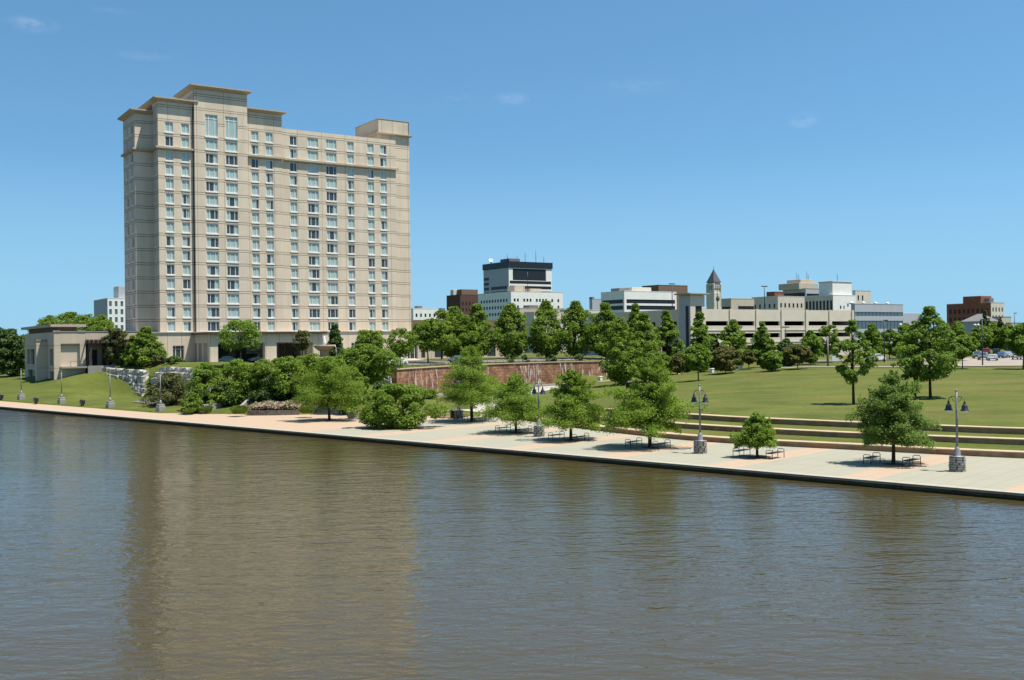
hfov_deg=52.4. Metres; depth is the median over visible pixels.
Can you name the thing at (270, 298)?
window
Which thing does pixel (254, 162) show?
window
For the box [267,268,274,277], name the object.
window
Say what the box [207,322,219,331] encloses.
window
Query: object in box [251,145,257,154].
window
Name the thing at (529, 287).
window
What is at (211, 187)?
window
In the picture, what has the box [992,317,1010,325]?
building
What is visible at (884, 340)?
lot lamp
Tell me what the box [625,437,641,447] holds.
park bench
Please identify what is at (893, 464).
tree pit
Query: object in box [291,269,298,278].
window
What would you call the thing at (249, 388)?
shrub
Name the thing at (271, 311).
window
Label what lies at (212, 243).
window
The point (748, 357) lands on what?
park tree
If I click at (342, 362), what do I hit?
shrub
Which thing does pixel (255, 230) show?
window
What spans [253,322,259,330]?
window
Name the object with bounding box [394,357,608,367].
railing
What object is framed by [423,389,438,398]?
shrub
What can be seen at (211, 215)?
window
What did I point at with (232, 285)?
window
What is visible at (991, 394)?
ground
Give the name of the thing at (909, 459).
park bench
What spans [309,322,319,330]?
window
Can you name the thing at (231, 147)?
window
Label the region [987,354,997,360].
parked car
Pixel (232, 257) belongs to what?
window
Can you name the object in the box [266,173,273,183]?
window
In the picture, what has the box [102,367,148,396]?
stone block wall
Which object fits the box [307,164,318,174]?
window
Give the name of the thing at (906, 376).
park tree
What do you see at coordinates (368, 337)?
garden tree
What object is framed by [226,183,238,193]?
window
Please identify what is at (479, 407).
plaza
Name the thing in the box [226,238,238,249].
window
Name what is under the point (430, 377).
waterfall wall
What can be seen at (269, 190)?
window
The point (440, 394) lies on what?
basin rim
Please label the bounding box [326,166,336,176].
window
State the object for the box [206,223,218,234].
window
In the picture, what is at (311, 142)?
window
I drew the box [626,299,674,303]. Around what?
window
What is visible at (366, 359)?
garden tree
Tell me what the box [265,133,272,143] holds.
window
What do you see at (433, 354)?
banquet hall
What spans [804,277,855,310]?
building
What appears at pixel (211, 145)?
window
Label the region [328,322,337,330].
window
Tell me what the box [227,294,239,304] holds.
window
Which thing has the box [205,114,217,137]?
window
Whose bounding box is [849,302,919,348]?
glass building
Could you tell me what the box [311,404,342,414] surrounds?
stone steps
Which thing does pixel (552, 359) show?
shrub
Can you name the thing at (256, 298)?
window
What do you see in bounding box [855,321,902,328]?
window
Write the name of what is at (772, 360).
park tree
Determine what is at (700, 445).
street lamp
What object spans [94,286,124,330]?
office block
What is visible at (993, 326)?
park tree
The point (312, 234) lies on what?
window
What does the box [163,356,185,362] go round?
shrub
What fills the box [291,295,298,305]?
window
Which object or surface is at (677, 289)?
brick building
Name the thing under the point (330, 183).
window
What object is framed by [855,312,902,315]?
window
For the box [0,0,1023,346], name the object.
sky
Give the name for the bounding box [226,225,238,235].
window
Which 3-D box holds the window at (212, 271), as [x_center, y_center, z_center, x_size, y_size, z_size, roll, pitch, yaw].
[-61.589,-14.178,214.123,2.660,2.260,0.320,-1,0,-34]
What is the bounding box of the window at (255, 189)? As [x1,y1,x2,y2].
[251,186,259,196]
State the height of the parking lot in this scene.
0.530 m
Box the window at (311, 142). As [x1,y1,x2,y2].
[307,138,318,148]
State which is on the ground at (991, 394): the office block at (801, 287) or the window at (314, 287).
the office block at (801, 287)
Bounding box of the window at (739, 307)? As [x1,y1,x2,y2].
[738,306,753,309]
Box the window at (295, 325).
[292,322,298,330]
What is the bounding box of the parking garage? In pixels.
[582,309,854,355]
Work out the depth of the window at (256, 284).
220.35 m
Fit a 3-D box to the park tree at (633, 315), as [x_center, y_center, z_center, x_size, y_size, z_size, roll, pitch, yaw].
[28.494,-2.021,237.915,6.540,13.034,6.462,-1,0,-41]
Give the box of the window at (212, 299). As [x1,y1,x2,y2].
[207,294,219,304]
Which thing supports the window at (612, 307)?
in the office block at (625, 299)
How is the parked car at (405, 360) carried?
on the road
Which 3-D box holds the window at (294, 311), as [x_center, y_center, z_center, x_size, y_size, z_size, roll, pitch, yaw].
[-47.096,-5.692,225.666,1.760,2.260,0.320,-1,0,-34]
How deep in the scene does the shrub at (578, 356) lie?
222.91 m
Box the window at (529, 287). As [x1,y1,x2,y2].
[525,286,550,289]
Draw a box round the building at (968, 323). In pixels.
[960,314,997,339]
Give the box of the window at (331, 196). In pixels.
[326,192,337,201]
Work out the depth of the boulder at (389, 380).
169.64 m
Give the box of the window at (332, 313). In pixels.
[328,309,338,318]
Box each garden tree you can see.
[0,327,13,373]
[0,328,24,376]
[27,315,66,333]
[53,311,86,328]
[71,314,102,330]
[86,314,114,330]
[101,328,127,364]
[120,335,136,364]
[125,326,167,365]
[216,319,262,358]
[292,330,312,355]
[326,324,344,356]
[334,343,405,387]
[353,329,388,348]
[382,328,418,357]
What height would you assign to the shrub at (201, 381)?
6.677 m
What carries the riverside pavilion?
on the ground at (991, 394)
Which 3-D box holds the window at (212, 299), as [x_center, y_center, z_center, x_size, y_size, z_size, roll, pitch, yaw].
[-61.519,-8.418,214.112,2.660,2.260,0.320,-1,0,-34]
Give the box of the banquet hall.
[411,320,516,358]
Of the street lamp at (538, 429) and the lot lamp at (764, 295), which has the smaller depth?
the street lamp at (538, 429)
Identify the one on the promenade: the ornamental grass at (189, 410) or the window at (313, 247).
the ornamental grass at (189, 410)
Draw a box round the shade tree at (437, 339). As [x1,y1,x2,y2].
[405,318,454,362]
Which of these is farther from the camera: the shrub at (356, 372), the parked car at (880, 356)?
the parked car at (880, 356)
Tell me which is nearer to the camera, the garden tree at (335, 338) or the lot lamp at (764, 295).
the garden tree at (335, 338)
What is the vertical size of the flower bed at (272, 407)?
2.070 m
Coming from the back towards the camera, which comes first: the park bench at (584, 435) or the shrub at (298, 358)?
the shrub at (298, 358)
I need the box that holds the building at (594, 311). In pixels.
[560,309,599,313]
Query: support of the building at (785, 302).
on the ground at (991, 394)
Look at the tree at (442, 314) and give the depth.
227.21 m
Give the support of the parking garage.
on the ground at (991, 394)
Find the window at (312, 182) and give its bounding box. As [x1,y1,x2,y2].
[308,177,318,187]
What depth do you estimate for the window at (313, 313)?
228.29 m
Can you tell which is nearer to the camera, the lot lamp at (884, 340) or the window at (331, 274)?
the lot lamp at (884, 340)
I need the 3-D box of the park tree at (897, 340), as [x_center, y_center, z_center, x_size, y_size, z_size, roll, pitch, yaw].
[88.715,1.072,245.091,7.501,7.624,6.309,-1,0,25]
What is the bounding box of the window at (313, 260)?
[308,256,319,266]
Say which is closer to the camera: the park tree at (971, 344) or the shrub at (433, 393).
the shrub at (433, 393)
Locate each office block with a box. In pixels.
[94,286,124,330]
[478,272,562,319]
[601,287,676,312]
[779,274,818,295]
[852,290,870,303]
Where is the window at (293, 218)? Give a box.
[290,216,297,225]
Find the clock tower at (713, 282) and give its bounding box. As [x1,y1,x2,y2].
[706,266,721,308]
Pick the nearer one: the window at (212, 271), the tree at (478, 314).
the window at (212, 271)
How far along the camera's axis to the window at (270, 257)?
222.19 m
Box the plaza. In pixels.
[462,386,557,411]
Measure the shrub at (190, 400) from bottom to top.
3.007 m
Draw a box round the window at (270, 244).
[266,241,274,251]
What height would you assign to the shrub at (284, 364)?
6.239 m
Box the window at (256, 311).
[253,308,260,318]
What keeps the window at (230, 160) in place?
in the hotel
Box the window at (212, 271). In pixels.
[207,266,219,276]
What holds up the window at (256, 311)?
in the hotel
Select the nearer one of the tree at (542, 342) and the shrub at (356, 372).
the shrub at (356, 372)
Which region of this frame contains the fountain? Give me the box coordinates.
[313,336,336,362]
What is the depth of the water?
43.89 m
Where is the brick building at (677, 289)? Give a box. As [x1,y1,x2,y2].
[642,285,687,308]
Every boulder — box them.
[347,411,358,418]
[384,376,391,382]
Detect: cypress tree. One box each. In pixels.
[290,357,370,419]
[436,345,503,420]
[475,372,550,431]
[523,368,606,439]
[600,357,708,446]
[728,412,777,456]
[845,369,941,463]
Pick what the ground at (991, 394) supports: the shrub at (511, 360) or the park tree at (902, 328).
the park tree at (902, 328)
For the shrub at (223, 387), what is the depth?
142.46 m
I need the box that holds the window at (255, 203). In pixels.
[251,199,259,209]
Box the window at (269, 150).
[265,146,272,155]
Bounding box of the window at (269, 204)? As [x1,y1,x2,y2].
[266,200,273,210]
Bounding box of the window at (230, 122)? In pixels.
[225,116,237,139]
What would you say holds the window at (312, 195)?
in the hotel
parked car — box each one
[218,356,235,361]
[248,354,262,362]
[388,357,407,364]
[447,355,462,361]
[868,354,885,360]
[972,351,981,357]
[978,352,987,359]
[983,348,990,353]
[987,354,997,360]
[992,348,1000,353]
[997,352,1006,357]
[1002,351,1012,357]
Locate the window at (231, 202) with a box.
[226,197,238,207]
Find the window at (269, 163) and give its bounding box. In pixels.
[265,160,273,170]
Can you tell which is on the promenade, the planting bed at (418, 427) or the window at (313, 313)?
the planting bed at (418, 427)
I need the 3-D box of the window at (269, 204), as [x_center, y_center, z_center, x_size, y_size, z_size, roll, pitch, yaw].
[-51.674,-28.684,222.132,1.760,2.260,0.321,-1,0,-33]
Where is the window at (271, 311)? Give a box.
[267,308,274,318]
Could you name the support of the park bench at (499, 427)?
on the promenade
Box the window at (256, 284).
[252,281,260,291]
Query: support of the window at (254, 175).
in the hotel
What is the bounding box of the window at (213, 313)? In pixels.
[207,308,219,318]
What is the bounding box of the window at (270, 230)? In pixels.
[266,227,273,237]
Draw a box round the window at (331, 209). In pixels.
[326,205,337,214]
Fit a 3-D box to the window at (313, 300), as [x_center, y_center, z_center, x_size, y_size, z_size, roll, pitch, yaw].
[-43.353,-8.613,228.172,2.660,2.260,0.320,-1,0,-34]
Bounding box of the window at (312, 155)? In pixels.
[307,151,317,160]
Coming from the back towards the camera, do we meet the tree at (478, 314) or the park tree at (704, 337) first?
the tree at (478, 314)
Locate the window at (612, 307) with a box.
[610,305,622,309]
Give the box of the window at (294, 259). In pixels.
[291,255,298,265]
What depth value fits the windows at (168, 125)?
215.98 m
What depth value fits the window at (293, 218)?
225.80 m
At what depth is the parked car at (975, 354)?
248.99 m
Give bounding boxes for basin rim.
[437,383,564,396]
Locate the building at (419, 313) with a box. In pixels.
[411,306,437,319]
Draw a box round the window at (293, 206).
[290,202,297,212]
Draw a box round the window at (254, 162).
[251,158,258,169]
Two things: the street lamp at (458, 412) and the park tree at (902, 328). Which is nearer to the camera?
the street lamp at (458, 412)
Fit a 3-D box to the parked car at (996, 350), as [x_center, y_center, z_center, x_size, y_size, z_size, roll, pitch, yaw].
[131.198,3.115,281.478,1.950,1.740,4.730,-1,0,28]
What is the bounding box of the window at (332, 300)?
[327,296,338,305]
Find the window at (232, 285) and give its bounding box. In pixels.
[227,280,239,290]
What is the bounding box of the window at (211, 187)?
[206,181,218,192]
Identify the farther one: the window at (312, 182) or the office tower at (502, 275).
the office tower at (502, 275)
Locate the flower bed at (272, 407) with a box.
[247,399,303,415]
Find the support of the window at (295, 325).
in the hotel
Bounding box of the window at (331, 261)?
[327,257,337,266]
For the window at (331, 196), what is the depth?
230.76 m
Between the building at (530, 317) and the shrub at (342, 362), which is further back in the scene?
the building at (530, 317)
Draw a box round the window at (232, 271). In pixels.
[227,266,239,276]
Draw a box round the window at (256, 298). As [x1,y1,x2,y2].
[253,295,260,304]
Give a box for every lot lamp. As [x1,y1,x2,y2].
[761,286,767,309]
[883,320,887,361]
[981,319,985,364]
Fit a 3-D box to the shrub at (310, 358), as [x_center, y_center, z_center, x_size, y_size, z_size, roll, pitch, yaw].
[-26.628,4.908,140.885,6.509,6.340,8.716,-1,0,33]
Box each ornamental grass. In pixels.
[182,408,194,412]
[199,405,213,410]
[229,405,249,413]
[298,405,315,413]
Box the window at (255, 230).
[252,226,259,236]
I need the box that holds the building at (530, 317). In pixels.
[524,309,581,352]
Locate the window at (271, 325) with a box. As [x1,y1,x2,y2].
[268,322,274,330]
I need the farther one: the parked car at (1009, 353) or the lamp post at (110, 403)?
the parked car at (1009, 353)
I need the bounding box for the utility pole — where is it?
[827,336,828,365]
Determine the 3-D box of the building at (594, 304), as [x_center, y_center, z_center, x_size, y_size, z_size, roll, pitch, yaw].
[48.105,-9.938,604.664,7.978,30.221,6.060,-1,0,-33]
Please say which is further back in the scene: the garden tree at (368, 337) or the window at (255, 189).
the window at (255, 189)
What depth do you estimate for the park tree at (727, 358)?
193.12 m
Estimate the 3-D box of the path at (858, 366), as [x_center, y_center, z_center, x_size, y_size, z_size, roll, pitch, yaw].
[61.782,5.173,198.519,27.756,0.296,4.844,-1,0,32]
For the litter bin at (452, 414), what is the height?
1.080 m
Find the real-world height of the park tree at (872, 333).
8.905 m
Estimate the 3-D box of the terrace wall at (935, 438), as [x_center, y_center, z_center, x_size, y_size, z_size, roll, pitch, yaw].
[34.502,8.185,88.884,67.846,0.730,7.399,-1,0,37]
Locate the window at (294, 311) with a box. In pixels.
[291,309,298,318]
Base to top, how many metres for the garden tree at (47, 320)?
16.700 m
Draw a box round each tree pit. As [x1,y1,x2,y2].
[748,456,766,457]
[883,463,903,464]
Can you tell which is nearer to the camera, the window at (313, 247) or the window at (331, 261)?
the window at (313, 247)
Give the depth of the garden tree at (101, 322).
322.26 m
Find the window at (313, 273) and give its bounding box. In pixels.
[309,269,319,279]
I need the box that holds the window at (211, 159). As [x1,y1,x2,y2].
[205,153,217,164]
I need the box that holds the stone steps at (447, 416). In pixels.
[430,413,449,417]
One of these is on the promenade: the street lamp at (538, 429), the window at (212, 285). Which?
the street lamp at (538, 429)
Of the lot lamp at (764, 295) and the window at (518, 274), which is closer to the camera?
the lot lamp at (764, 295)
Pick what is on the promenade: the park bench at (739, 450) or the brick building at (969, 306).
the park bench at (739, 450)
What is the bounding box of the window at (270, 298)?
[267,295,274,304]
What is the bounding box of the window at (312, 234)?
[308,230,319,240]
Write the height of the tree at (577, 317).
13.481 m
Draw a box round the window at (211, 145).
[205,139,217,150]
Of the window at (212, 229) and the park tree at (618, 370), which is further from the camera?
the window at (212, 229)
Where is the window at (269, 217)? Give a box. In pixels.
[266,214,273,224]
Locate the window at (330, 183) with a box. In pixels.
[326,179,336,189]
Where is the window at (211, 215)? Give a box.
[206,209,218,220]
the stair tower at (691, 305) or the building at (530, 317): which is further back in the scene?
the building at (530, 317)
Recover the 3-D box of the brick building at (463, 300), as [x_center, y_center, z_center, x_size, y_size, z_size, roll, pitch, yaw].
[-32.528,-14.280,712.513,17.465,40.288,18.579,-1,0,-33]
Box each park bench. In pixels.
[495,424,510,432]
[548,431,564,439]
[572,433,588,441]
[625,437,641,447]
[652,439,670,447]
[733,446,749,456]
[766,448,783,459]
[863,452,880,463]
[902,455,920,466]
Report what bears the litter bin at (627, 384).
on the ground at (991, 394)
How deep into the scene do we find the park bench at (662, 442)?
87.16 m
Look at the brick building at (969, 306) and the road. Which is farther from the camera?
the brick building at (969, 306)
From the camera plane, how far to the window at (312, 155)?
228.35 m
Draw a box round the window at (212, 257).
[206,251,218,262]
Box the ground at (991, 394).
[0,341,1023,423]
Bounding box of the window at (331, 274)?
[327,270,337,279]
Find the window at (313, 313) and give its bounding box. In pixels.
[309,309,320,318]
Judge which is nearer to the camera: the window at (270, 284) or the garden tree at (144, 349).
the garden tree at (144, 349)
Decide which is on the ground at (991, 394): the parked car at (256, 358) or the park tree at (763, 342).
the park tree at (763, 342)
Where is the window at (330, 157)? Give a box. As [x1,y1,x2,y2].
[326,153,336,162]
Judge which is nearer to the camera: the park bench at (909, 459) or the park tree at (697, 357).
the park bench at (909, 459)
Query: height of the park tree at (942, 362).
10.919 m
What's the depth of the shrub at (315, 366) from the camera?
138.70 m
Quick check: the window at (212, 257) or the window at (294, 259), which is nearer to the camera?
the window at (212, 257)
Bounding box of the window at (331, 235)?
[327,231,337,240]
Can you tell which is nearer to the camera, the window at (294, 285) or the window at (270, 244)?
the window at (270, 244)
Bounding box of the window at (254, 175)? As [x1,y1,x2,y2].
[251,172,258,182]
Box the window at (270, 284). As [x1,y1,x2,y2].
[267,281,274,291]
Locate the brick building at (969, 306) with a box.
[946,296,1003,332]
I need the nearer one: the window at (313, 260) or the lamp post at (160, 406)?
the lamp post at (160, 406)
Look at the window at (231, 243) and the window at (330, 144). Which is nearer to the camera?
the window at (231, 243)
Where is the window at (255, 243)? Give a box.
[252,240,259,250]
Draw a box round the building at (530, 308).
[502,305,564,350]
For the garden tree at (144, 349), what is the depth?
199.03 m
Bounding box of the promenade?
[0,401,1023,494]
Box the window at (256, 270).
[252,267,259,277]
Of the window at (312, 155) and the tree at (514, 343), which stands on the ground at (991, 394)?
the tree at (514, 343)
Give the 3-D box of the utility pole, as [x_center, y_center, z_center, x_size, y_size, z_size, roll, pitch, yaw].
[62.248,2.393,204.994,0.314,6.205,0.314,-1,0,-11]
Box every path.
[528,367,794,394]
[815,366,904,366]
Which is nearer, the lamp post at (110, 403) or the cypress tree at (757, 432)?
the cypress tree at (757, 432)
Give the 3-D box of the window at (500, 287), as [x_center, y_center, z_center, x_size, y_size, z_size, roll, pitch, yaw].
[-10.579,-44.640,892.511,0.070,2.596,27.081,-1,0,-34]
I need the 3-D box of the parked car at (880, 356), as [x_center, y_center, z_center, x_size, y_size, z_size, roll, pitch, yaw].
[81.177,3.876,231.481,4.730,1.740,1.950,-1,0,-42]
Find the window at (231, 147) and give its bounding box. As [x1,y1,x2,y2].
[225,141,237,152]
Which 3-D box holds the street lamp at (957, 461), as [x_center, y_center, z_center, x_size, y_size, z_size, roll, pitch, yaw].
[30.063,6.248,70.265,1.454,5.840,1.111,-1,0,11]
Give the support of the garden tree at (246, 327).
on the ground at (991, 394)
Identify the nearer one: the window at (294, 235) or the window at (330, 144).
the window at (294, 235)
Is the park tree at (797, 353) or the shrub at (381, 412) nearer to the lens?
the shrub at (381, 412)
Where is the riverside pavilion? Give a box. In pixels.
[21,324,138,380]
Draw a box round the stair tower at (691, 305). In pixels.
[674,293,709,350]
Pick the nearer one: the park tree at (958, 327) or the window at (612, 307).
the park tree at (958, 327)
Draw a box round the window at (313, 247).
[308,243,319,253]
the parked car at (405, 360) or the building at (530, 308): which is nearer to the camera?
the parked car at (405, 360)
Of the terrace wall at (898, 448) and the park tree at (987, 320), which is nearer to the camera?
the terrace wall at (898, 448)
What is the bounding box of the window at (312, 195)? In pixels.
[308,190,318,200]
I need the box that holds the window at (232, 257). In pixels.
[227,252,238,262]
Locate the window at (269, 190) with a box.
[266,187,273,197]
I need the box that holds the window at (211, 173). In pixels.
[206,167,217,178]
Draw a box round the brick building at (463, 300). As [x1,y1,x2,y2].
[447,289,477,318]
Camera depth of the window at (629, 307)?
479.88 m
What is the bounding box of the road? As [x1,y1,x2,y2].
[133,357,900,403]
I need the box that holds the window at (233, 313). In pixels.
[227,308,239,318]
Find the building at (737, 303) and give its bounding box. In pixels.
[721,298,753,309]
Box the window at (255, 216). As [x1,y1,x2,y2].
[252,213,259,223]
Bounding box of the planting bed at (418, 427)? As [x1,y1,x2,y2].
[367,425,424,429]
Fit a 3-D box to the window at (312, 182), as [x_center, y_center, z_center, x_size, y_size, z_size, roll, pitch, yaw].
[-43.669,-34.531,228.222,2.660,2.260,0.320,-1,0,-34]
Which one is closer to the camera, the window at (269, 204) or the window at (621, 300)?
the window at (269, 204)
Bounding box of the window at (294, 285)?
[291,282,298,291]
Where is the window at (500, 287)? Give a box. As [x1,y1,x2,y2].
[491,286,507,289]
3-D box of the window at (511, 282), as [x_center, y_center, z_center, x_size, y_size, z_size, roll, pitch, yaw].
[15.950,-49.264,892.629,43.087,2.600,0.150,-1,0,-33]
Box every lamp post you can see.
[17,369,24,399]
[57,370,65,403]
[106,372,114,407]
[156,373,165,410]
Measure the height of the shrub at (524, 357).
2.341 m
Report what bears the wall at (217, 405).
on the promenade
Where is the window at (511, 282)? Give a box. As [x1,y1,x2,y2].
[510,281,550,284]
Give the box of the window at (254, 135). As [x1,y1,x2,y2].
[251,131,258,141]
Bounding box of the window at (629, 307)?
[626,305,674,309]
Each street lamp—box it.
[454,381,463,418]
[532,379,545,436]
[691,384,708,453]
[944,389,968,471]
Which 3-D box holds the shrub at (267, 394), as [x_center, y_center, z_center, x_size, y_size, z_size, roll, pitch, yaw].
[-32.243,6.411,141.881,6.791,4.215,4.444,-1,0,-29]
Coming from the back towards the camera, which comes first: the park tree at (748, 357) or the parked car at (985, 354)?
the parked car at (985, 354)
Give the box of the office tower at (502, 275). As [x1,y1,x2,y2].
[482,256,552,292]
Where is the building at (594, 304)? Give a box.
[589,297,600,309]
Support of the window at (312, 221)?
in the hotel
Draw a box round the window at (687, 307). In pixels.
[686,306,688,347]
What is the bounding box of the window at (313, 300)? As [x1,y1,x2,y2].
[309,296,319,305]
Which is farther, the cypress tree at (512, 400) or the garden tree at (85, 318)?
the garden tree at (85, 318)
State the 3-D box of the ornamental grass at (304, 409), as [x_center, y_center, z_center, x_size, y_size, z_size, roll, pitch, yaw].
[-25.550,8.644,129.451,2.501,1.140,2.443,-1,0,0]
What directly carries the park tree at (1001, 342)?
on the ground at (991, 394)
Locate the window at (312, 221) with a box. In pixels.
[308,217,319,226]
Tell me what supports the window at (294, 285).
in the hotel
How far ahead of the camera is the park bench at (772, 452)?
78.98 m
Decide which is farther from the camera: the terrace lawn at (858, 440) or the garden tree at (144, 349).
the garden tree at (144, 349)
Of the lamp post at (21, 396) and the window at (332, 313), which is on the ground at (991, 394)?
the lamp post at (21, 396)
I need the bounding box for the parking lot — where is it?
[909,357,1022,365]
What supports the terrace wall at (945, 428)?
on the terrace lawn at (858, 440)
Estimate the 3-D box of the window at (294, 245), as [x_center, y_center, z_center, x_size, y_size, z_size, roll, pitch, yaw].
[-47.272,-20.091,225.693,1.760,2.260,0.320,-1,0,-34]
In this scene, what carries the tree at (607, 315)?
on the ground at (991, 394)
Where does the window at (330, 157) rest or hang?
in the hotel
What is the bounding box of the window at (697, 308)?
[695,306,700,337]
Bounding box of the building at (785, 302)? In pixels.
[752,296,804,309]
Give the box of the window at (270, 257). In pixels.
[267,254,274,264]
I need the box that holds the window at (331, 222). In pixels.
[327,218,337,227]
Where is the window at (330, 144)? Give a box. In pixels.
[326,140,336,150]
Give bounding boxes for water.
[0,409,1023,679]
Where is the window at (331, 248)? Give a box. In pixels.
[327,244,337,253]
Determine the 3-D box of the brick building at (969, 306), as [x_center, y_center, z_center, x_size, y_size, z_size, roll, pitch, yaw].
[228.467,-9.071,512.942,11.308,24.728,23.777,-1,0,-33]
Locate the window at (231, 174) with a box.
[226,169,237,180]
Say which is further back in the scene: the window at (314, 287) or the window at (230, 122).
the window at (314, 287)
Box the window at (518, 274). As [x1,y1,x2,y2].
[513,268,545,280]
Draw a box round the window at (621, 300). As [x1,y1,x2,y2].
[602,299,622,303]
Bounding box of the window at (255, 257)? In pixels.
[252,254,259,264]
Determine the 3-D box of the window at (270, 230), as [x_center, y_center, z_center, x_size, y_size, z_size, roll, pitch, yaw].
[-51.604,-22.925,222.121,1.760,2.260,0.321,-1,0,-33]
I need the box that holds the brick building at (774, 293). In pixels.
[766,292,782,295]
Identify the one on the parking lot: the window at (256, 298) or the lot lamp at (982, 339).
the lot lamp at (982, 339)
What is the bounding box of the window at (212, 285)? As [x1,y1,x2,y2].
[207,280,219,290]
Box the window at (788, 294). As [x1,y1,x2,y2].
[784,292,804,295]
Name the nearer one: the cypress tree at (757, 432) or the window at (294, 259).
the cypress tree at (757, 432)
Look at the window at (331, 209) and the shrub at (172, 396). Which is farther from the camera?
the window at (331, 209)
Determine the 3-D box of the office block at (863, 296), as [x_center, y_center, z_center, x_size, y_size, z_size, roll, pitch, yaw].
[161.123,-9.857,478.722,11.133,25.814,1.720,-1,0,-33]
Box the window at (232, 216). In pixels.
[226,211,238,221]
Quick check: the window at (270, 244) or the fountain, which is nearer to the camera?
the fountain
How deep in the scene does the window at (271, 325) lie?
222.13 m
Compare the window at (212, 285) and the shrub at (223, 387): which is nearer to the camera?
the shrub at (223, 387)
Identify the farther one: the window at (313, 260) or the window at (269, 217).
the window at (313, 260)
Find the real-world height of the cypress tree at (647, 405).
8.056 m
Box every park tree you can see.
[595,317,646,384]
[625,303,646,348]
[626,312,668,376]
[652,310,685,373]
[662,351,692,373]
[680,344,713,380]
[689,311,715,372]
[707,333,720,370]
[710,346,740,373]
[717,319,748,368]
[740,349,756,369]
[746,321,776,365]
[759,350,782,370]
[777,338,795,366]
[783,344,813,368]
[799,330,824,363]
[818,325,840,355]
[830,319,878,403]
[862,323,887,357]
[879,329,903,358]
[890,320,936,396]
[890,323,919,354]
[894,306,966,397]
[924,330,945,349]
[939,334,979,368]
[940,320,972,359]
[966,325,992,350]
[979,310,990,325]
[986,322,1002,349]
[991,324,1012,350]
[997,317,1003,327]
[1003,322,1023,368]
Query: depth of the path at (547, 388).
191.08 m
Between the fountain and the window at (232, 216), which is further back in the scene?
the window at (232, 216)
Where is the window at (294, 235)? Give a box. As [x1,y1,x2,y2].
[290,229,297,238]
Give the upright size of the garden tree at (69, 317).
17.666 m
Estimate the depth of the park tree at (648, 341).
187.23 m
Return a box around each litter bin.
[450,409,454,418]
[625,381,630,388]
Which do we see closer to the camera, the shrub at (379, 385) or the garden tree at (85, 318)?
the shrub at (379, 385)
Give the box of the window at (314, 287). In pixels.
[309,282,319,292]
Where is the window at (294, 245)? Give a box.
[291,242,297,252]
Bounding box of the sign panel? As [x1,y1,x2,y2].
[832,354,838,363]
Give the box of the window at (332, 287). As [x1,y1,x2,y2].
[327,283,338,292]
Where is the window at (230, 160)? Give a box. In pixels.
[226,155,237,166]
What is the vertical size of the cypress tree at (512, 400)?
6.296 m
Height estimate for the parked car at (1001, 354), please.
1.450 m
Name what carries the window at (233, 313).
in the hotel
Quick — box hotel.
[117,83,420,361]
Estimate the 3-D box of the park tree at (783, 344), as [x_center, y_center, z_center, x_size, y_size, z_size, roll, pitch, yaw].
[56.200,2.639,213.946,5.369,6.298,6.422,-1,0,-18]
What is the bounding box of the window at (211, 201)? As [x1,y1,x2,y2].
[206,195,218,206]
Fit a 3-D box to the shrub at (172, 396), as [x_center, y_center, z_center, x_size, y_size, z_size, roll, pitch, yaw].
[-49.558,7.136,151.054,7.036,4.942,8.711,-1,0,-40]
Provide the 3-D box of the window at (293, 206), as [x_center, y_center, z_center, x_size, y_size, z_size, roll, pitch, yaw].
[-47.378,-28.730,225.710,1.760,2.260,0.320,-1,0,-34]
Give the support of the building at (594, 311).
on the ground at (991, 394)
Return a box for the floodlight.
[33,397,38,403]
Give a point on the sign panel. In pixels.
(834, 358)
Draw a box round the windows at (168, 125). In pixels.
[126,122,388,331]
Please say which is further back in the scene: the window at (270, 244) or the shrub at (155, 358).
the window at (270, 244)
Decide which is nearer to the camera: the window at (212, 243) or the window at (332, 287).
the window at (212, 243)
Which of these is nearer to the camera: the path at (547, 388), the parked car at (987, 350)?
the path at (547, 388)
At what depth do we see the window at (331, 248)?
230.64 m
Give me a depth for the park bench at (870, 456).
74.95 m
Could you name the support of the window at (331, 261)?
in the hotel
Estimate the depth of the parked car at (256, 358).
212.42 m
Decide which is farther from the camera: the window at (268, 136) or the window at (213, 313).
the window at (268, 136)
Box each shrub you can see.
[139,372,191,404]
[146,376,154,393]
[149,354,166,364]
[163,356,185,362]
[180,392,202,413]
[184,362,222,406]
[206,380,243,406]
[214,358,259,404]
[235,365,261,400]
[239,359,284,399]
[248,372,294,400]
[260,358,289,379]
[262,356,306,399]
[280,356,313,394]
[283,353,321,395]
[308,356,338,393]
[326,359,354,400]
[336,366,370,402]
[347,383,449,428]
[371,381,386,397]
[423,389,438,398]
[503,354,515,362]
[521,354,530,361]
[545,354,556,361]
[574,353,583,360]
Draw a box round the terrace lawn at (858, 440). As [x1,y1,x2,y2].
[522,404,1023,450]
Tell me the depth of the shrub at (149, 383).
187.66 m
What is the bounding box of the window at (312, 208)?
[308,203,318,213]
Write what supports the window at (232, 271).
in the hotel
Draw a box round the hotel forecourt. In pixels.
[248,359,447,362]
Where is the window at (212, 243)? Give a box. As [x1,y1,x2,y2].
[206,237,218,248]
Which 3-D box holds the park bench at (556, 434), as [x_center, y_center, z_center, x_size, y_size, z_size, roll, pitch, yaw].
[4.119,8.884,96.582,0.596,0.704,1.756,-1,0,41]
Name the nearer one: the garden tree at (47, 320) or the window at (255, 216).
the window at (255, 216)
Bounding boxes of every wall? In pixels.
[0,407,1023,500]
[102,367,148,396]
[150,367,196,387]
[201,401,234,413]
[240,396,255,406]
[390,360,744,390]
[511,414,1023,457]
[602,417,1023,444]
[604,408,1023,434]
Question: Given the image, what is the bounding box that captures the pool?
[436,383,555,392]

